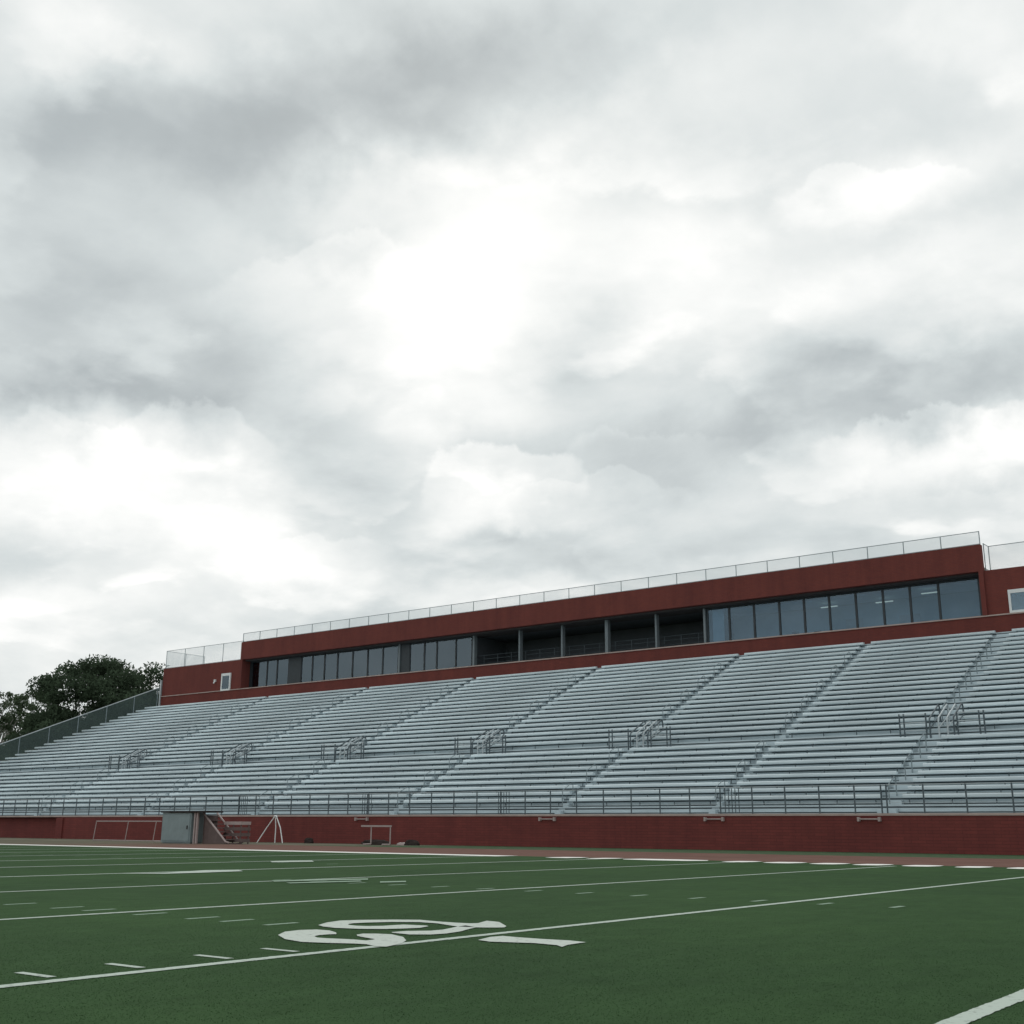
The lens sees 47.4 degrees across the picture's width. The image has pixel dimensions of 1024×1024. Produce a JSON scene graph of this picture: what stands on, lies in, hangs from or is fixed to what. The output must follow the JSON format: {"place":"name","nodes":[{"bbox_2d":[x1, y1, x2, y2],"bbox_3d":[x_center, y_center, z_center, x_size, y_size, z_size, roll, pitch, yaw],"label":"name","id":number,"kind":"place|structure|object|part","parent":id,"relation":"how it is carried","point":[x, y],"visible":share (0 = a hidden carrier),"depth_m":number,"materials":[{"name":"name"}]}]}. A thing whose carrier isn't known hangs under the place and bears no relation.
{"place":"outdoors","nodes":[
{"label":"outdoors","id":0,"kind":"place"},
{"bbox_2d":[0,838,456,845],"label":"dirt strip","id":1,"kind":"object","parent":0,"point":[253,843],"visible":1,"depth_m":68.13,"materials":[{"name":"brown soil"}]},
{"bbox_2d":[93,821,161,841],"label":"pipe goal","id":2,"kind":"object","parent":1,"relation":"on","point":[126,831],"visible":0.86,"depth_m":71.17,"materials":[{"name":"metal"}]},
{"bbox_2d":[202,813,242,843],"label":"portable stairs","id":3,"kind":"structure","parent":1,"relation":"on","point":[212,834],"depth_m":63.10,"materials":[{"name":"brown metal"}]},
{"bbox_2d":[223,821,250,843],"bbox_3d":[-14.882,17.349,63.165,1.387,1.170,0.700,-11,-19,36],"label":"slatted crate","id":4,"kind":"object","parent":1,"relation":"on","point":[240,829],"visible":0.91,"depth_m":62.85,"materials":[{"name":"brown wood"}]},
{"bbox_2d":[256,815,282,842],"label":"tripod frame","id":5,"kind":"object","parent":1,"relation":"on","point":[275,816],"visible":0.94,"depth_m":68.28,"materials":[{"name":"white paint"}]},
{"bbox_2d":[361,825,391,844],"bbox_3d":[-7.392,17.087,61.752,2.176,1.014,0.631,-11,-19,36],"label":"track hurdle","id":6,"kind":"object","parent":1,"relation":"on","point":[371,826],"visible":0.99,"depth_m":61.93,"materials":[{"name":"grey metal"}]},
{"bbox_2d":[0,813,1023,854],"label":"brick wall","id":7,"kind":"structure","parent":1,"relation":"on","point":[969,833],"depth_m":56.33,"materials":[{"name":"red brick"}]},
{"bbox_2d":[0,696,268,815],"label":"bleacher section","id":8,"kind":"object","parent":7,"relation":"on","point":[59,769],"visible":0.94,"depth_m":103.79,"materials":[{"name":"metal"}]},
{"bbox_2d":[0,688,158,763],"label":"side fence","id":9,"kind":"object","parent":8,"relation":"attached to","point":[96,715],"visible":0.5,"depth_m":114.48,"materials":[{"name":"metal"}]},
{"bbox_2d":[108,749,146,770],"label":"cross aisle railing","id":10,"kind":"object","parent":8,"relation":"on","point":[139,757],"visible":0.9,"depth_m":95.24,"materials":[{"name":"metal"}]},
{"bbox_2d":[40,687,369,815],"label":"bleacher section","id":11,"kind":"object","parent":7,"relation":"on","point":[188,759],"visible":0.91,"depth_m":92.50,"materials":[{"name":"metal"}]},
{"bbox_2d":[34,698,270,815],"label":"aisle stairs","id":12,"kind":"structure","parent":11,"relation":"attached to","point":[58,803],"depth_m":93.96,"materials":[{"name":"metal"}]},
{"bbox_2d":[210,743,252,765],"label":"cross aisle railing","id":13,"kind":"object","parent":11,"relation":"on","point":[245,751],"visible":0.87,"depth_m":87.66,"materials":[{"name":"metal"}]},
{"bbox_2d":[137,689,371,814],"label":"aisle stairs","id":14,"kind":"structure","parent":11,"relation":"attached to","point":[148,808],"depth_m":86.86,"materials":[{"name":"metal"}]},
{"bbox_2d":[145,678,474,814],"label":"bleacher section","id":15,"kind":"object","parent":7,"relation":"on","point":[275,765],"visible":0.9,"depth_m":85.42,"materials":[{"name":"metal"}]},
{"bbox_2d":[321,737,366,761],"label":"cross aisle railing","id":16,"kind":"object","parent":15,"relation":"on","point":[350,746],"visible":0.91,"depth_m":80.74,"materials":[{"name":"metal"}]},
{"bbox_2d":[354,817,368,820],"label":"wall bracket","id":17,"kind":"object","parent":7,"relation":"attached to","point":[356,819],"depth_m":66.65,"materials":[{"name":"grey metal"}]},
{"bbox_2d":[259,667,598,814],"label":"bleacher section","id":18,"kind":"object","parent":7,"relation":"on","point":[411,753],"visible":0.94,"depth_m":78.16,"materials":[{"name":"metal"}]},
{"bbox_2d":[251,679,478,814],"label":"aisle stairs","id":19,"kind":"structure","parent":18,"relation":"attached to","point":[265,806],"depth_m":79.61,"materials":[{"name":"metal"}]},
{"bbox_2d":[384,668,603,814],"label":"aisle stairs","id":20,"kind":"structure","parent":18,"relation":"attached to","point":[430,786],"depth_m":72.51,"materials":[{"name":"metal"}]},
{"bbox_2d":[2,782,1023,815],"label":"front guardrail","id":21,"kind":"object","parent":7,"relation":"on","point":[509,798],"visible":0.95,"depth_m":59.97,"materials":[{"name":"metal"}]},
{"bbox_2d":[538,817,555,820],"bbox_3d":[1.783,15.562,59.160,1.000,0.180,0.158,-11,-19,36],"label":"wall bracket","id":22,"kind":"object","parent":7,"relation":"attached to","point":[541,819],"depth_m":59.15,"materials":[{"name":"grey metal"}]},
{"bbox_2d":[389,654,741,814],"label":"bleacher section","id":23,"kind":"object","parent":7,"relation":"on","point":[561,743],"visible":0.95,"depth_m":71.18,"materials":[{"name":"metal"}]},
{"bbox_2d":[454,729,505,756],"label":"cross aisle railing","id":24,"kind":"object","parent":23,"relation":"on","point":[482,743],"visible":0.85,"depth_m":73.73,"materials":[{"name":"metal"}]},
{"bbox_2d":[555,655,745,813],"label":"aisle stairs","id":25,"kind":"structure","parent":7,"relation":"on","point":[567,804],"depth_m":65.82,"materials":[{"name":"metal"}]},
{"bbox_2d":[703,817,724,820],"bbox_3d":[9.289,14.123,53.688,1.000,0.180,0.158,-11,-19,36],"label":"wall bracket","id":26,"kind":"object","parent":7,"relation":"attached to","point":[721,819],"depth_m":53.59,"materials":[{"name":"grey metal"}]},
{"bbox_2d":[564,642,866,813],"bbox_3d":[12.675,11.973,67.314,8.400,10.955,23.437,-11,-19,36],"label":"bleacher section","id":27,"kind":"object","parent":7,"relation":"on","point":[724,725],"visible":0.94,"depth_m":64.86,"materials":[{"name":"metal"}]},
{"bbox_2d":[608,720,670,749],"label":"cross aisle railing","id":28,"kind":"object","parent":27,"relation":"on","point":[651,727],"visible":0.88,"depth_m":66.90,"materials":[{"name":"metal"}]},
{"bbox_2d":[704,644,871,813],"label":"aisle stairs","id":29,"kind":"structure","parent":27,"relation":"attached to","point":[754,765],"depth_m":62.12,"materials":[{"name":"metal"}]},
{"bbox_2d":[712,630,996,813],"bbox_3d":[19.406,10.682,62.406,7.660,10.955,23.437,-11,-19,36],"label":"bleacher section","id":30,"kind":"object","parent":7,"relation":"on","point":[845,731],"visible":0.94,"depth_m":59.99,"materials":[{"name":"metal"}]},
{"bbox_2d":[898,703,985,737],"bbox_3d":[21.289,10.245,57.296,4.134,1.776,1.830,-11,-19,36],"label":"cross aisle railing","id":31,"kind":"object","parent":30,"relation":"on","point":[947,719],"visible":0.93,"depth_m":56.93,"materials":[{"name":"metal"}]},
{"bbox_2d":[857,817,880,820],"bbox_3d":[15.118,13.006,49.438,1.000,0.180,0.158,-11,-19,36],"label":"wall bracket","id":32,"kind":"object","parent":7,"relation":"attached to","point":[860,819],"depth_m":49.39,"materials":[{"name":"grey metal"}]},
{"bbox_2d":[899,628,1023,812],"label":"bleacher section","id":33,"kind":"object","parent":7,"relation":"on","point":[994,753],"visible":0.98,"depth_m":53.00,"materials":[{"name":"metal"}]},
{"bbox_2d":[877,631,1012,812],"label":"aisle stairs","id":34,"kind":"structure","parent":33,"relation":"attached to","point":[911,770],"depth_m":57.02,"materials":[{"name":"metal"}]},
{"bbox_2d":[304,838,313,842],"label":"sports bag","id":35,"kind":"object","parent":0,"point":[308,840],"visible":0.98,"depth_m":67.17,"materials":[{"name":"fabric"}]},
{"bbox_2d":[361,839,390,844],"bbox_3d":[-7.343,17.791,62.924,2.066,0.280,0.602,-11,-19,36],"label":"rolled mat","id":36,"kind":"object","parent":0,"point":[377,842],"visible":0.79,"depth_m":62.58,"materials":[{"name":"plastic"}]},
{"bbox_2d":[404,840,419,845],"bbox_3d":[-5.276,17.452,61.668,0.900,0.301,0.482,-11,-19,36],"label":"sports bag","id":37,"kind":"object","parent":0,"point":[412,842],"visible":0.98,"depth_m":61.44,"materials":[{"name":"fabric"}]},
{"bbox_2d":[0,844,1023,1023],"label":"turf field","id":38,"kind":"structure","parent":0,"point":[82,876],"depth_m":9.99,"materials":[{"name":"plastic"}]},
{"bbox_2d":[0,840,1023,866],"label":"running track","id":39,"kind":"structure","parent":0,"point":[823,859],"depth_m":42.83,"materials":[{"name":"red rubber"}]},
{"bbox_2d":[161,811,222,843],"bbox_3d":[-17.663,17.332,64.175,3.980,1.700,1.100,-11,-19,36],"label":"storage shed","id":40,"kind":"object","parent":39,"relation":"on","point":[185,827],"visible":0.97,"depth_m":63.96,"materials":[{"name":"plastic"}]},
{"bbox_3d":[-18.479,17.354,64.201,2.320,1.380,0.026,-11,-19,36],"label":"door","id":41,"kind":"part","parent":40,"relation":"part of","materials":[{"name":"grey metal"}]},
{"bbox_2d":[0,0,1023,741],"label":"sky","id":42,"kind":"structure","parent":0,"point":[311,311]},
{"bbox_2d":[305,845,1023,858],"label":"grass strip","id":43,"kind":"object","parent":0,"point":[776,852],"depth_m":48.88,"materials":[{"name":"green plant"}]},
{"label":"ground","id":44,"kind":"structure","parent":0,"visible":0},
{"bbox_2d":[0,746,23,759],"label":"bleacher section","id":45,"kind":"object","parent":44,"relation":"on","point":[7,753],"visible":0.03,"depth_m":140.80,"materials":[{"name":"grey metal"}]},
{"bbox_2d":[0,691,30,743],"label":"slender tree","id":46,"kind":"object","parent":44,"relation":"on","point":[7,729],"visible":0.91,"depth_m":153.90,"materials":[{"name":"green plant"}]},
{"bbox_2d":[6,689,59,736],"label":"broadleaf tree","id":47,"kind":"object","parent":44,"relation":"on","point":[26,696],"visible":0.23,"depth_m":155.98,"materials":[{"name":"green plant"}]},
{"bbox_2d":[0,705,85,760],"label":"broadleaf tree","id":48,"kind":"object","parent":44,"relation":"on","point":[68,714],"visible":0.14,"depth_m":131.67,"materials":[{"name":"green plant"}]},
{"bbox_2d":[20,654,158,746],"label":"broadleaf tree","id":49,"kind":"object","parent":44,"relation":"on","point":[93,675],"visible":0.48,"depth_m":134.94,"materials":[{"name":"green plant"}]},
{"bbox_2d":[80,661,169,728],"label":"broadleaf tree","id":50,"kind":"object","parent":44,"relation":"on","point":[151,671],"visible":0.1,"depth_m":136.09,"materials":[{"name":"green plant"}]},
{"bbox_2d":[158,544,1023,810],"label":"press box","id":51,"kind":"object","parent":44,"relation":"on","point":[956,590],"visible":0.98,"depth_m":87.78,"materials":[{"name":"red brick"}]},
{"bbox_2d":[165,641,241,668],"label":"roof railing","id":52,"kind":"object","parent":51,"relation":"on","point":[198,658],"visible":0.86,"depth_m":116.95,"materials":[{"name":"grey metal"}]},
{"bbox_2d":[220,673,230,690],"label":"window","id":53,"kind":"structure","parent":51,"relation":"in","point":[225,677],"depth_m":113.26,"materials":[{"name":"white paint"}]},
{"bbox_2d":[251,660,267,686],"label":"window","id":54,"kind":"structure","parent":51,"relation":"in","point":[259,668],"depth_m":112.13,"materials":[{"name":"grey glass"}]},
{"bbox_2d":[266,659,277,685],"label":"window","id":55,"kind":"structure","parent":51,"relation":"in","point":[271,664],"depth_m":111.10,"materials":[{"name":"grey glass"}]},
{"bbox_2d":[276,658,288,684],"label":"window","id":56,"kind":"structure","parent":51,"relation":"in","point":[283,663],"depth_m":110.23,"materials":[{"name":"grey glass"}]},
{"bbox_2d":[300,655,312,682],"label":"window","id":57,"kind":"structure","parent":51,"relation":"in","point":[306,663],"depth_m":108.34,"materials":[{"name":"grey glass"}]},
{"bbox_2d":[311,653,324,680],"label":"window","id":58,"kind":"structure","parent":51,"relation":"in","point":[318,660],"depth_m":107.44,"materials":[{"name":"grey glass"}]},
{"bbox_2d":[324,652,337,679],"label":"window","id":59,"kind":"structure","parent":51,"relation":"in","point":[330,663],"depth_m":106.48,"materials":[{"name":"grey glass"}]},
{"bbox_2d":[337,650,352,678],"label":"window","id":60,"kind":"structure","parent":51,"relation":"in","point":[344,663],"depth_m":105.44,"materials":[{"name":"grey glass"}]},
{"bbox_2d":[352,648,367,676],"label":"window","id":61,"kind":"structure","parent":51,"relation":"in","point":[360,656],"depth_m":104.34,"materials":[{"name":"grey glass"}]},
{"bbox_2d":[367,647,382,675],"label":"window","id":62,"kind":"structure","parent":51,"relation":"in","point":[375,655],"depth_m":103.28,"materials":[{"name":"grey glass"}]},
{"bbox_2d":[382,645,398,673],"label":"window","id":63,"kind":"structure","parent":51,"relation":"in","point":[389,663],"depth_m":102.20,"materials":[{"name":"grey glass"}]},
{"bbox_2d":[409,642,424,671],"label":"window","id":64,"kind":"structure","parent":51,"relation":"in","point":[416,663],"depth_m":100.42,"materials":[{"name":"grey glass"}]},
{"bbox_2d":[424,640,436,669],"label":"window","id":65,"kind":"structure","parent":51,"relation":"in","point":[430,647],"depth_m":99.51,"materials":[{"name":"grey glass"}]},
{"bbox_2d":[436,638,455,668],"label":"window","id":66,"kind":"structure","parent":51,"relation":"in","point":[446,648],"depth_m":98.48,"materials":[{"name":"grey glass"}]},
{"bbox_2d":[455,636,472,666],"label":"window","id":67,"kind":"structure","parent":51,"relation":"in","point":[464,645],"depth_m":97.35,"materials":[{"name":"grey glass"}]},
{"bbox_2d":[243,531,979,641],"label":"roof railing","id":68,"kind":"object","parent":51,"relation":"on","point":[705,571],"visible":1,"depth_m":86.86,"materials":[{"name":"grey metal"}]},
{"bbox_2d":[707,606,729,642],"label":"window","id":69,"kind":"structure","parent":51,"relation":"in","point":[708,609],"depth_m":83.90,"materials":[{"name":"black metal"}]},
{"bbox_2d":[729,603,754,639],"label":"window","id":70,"kind":"structure","parent":51,"relation":"in","point":[750,603],"depth_m":82.86,"materials":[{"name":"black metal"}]},
{"bbox_2d":[753,600,779,637],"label":"window","id":71,"kind":"structure","parent":51,"relation":"in","point":[754,604],"depth_m":81.74,"materials":[{"name":"black metal"}]},
{"bbox_2d":[779,597,804,634],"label":"window","id":72,"kind":"structure","parent":51,"relation":"in","point":[801,597],"depth_m":80.65,"materials":[{"name":"black metal"}]},
{"bbox_2d":[803,594,830,632],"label":"window","id":73,"kind":"structure","parent":51,"relation":"in","point":[804,598],"depth_m":79.57,"materials":[{"name":"black metal"}]},
{"bbox_2d":[828,591,856,629],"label":"window","id":74,"kind":"structure","parent":51,"relation":"in","point":[829,595],"depth_m":78.51,"materials":[{"name":"black metal"}]},
{"bbox_2d":[855,588,884,627],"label":"window","id":75,"kind":"structure","parent":51,"relation":"in","point":[878,589],"depth_m":77.45,"materials":[{"name":"black metal"}]},
{"bbox_2d":[882,585,911,624],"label":"window","id":76,"kind":"structure","parent":51,"relation":"in","point":[895,587],"depth_m":76.38,"materials":[{"name":"black metal"}]},
{"bbox_2d":[909,582,940,621],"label":"window","id":77,"kind":"structure","parent":51,"relation":"in","point":[921,584],"depth_m":75.36,"materials":[{"name":"black metal"}]},
{"bbox_2d":[937,577,981,619],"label":"window","id":78,"kind":"structure","parent":51,"relation":"in","point":[972,578],"depth_m":74.19,"materials":[{"name":"black metal"}]},
{"bbox_2d":[983,541,1023,570],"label":"roof railing","id":79,"kind":"object","parent":51,"relation":"on","point":[1005,559],"visible":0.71,"depth_m":72.96,"materials":[{"name":"grey metal"}]},
{"bbox_2d":[1007,588,1023,612],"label":"window","id":80,"kind":"structure","parent":51,"relation":"in","point":[1021,589],"depth_m":70.84,"materials":[{"name":"white paint"}]}
]}

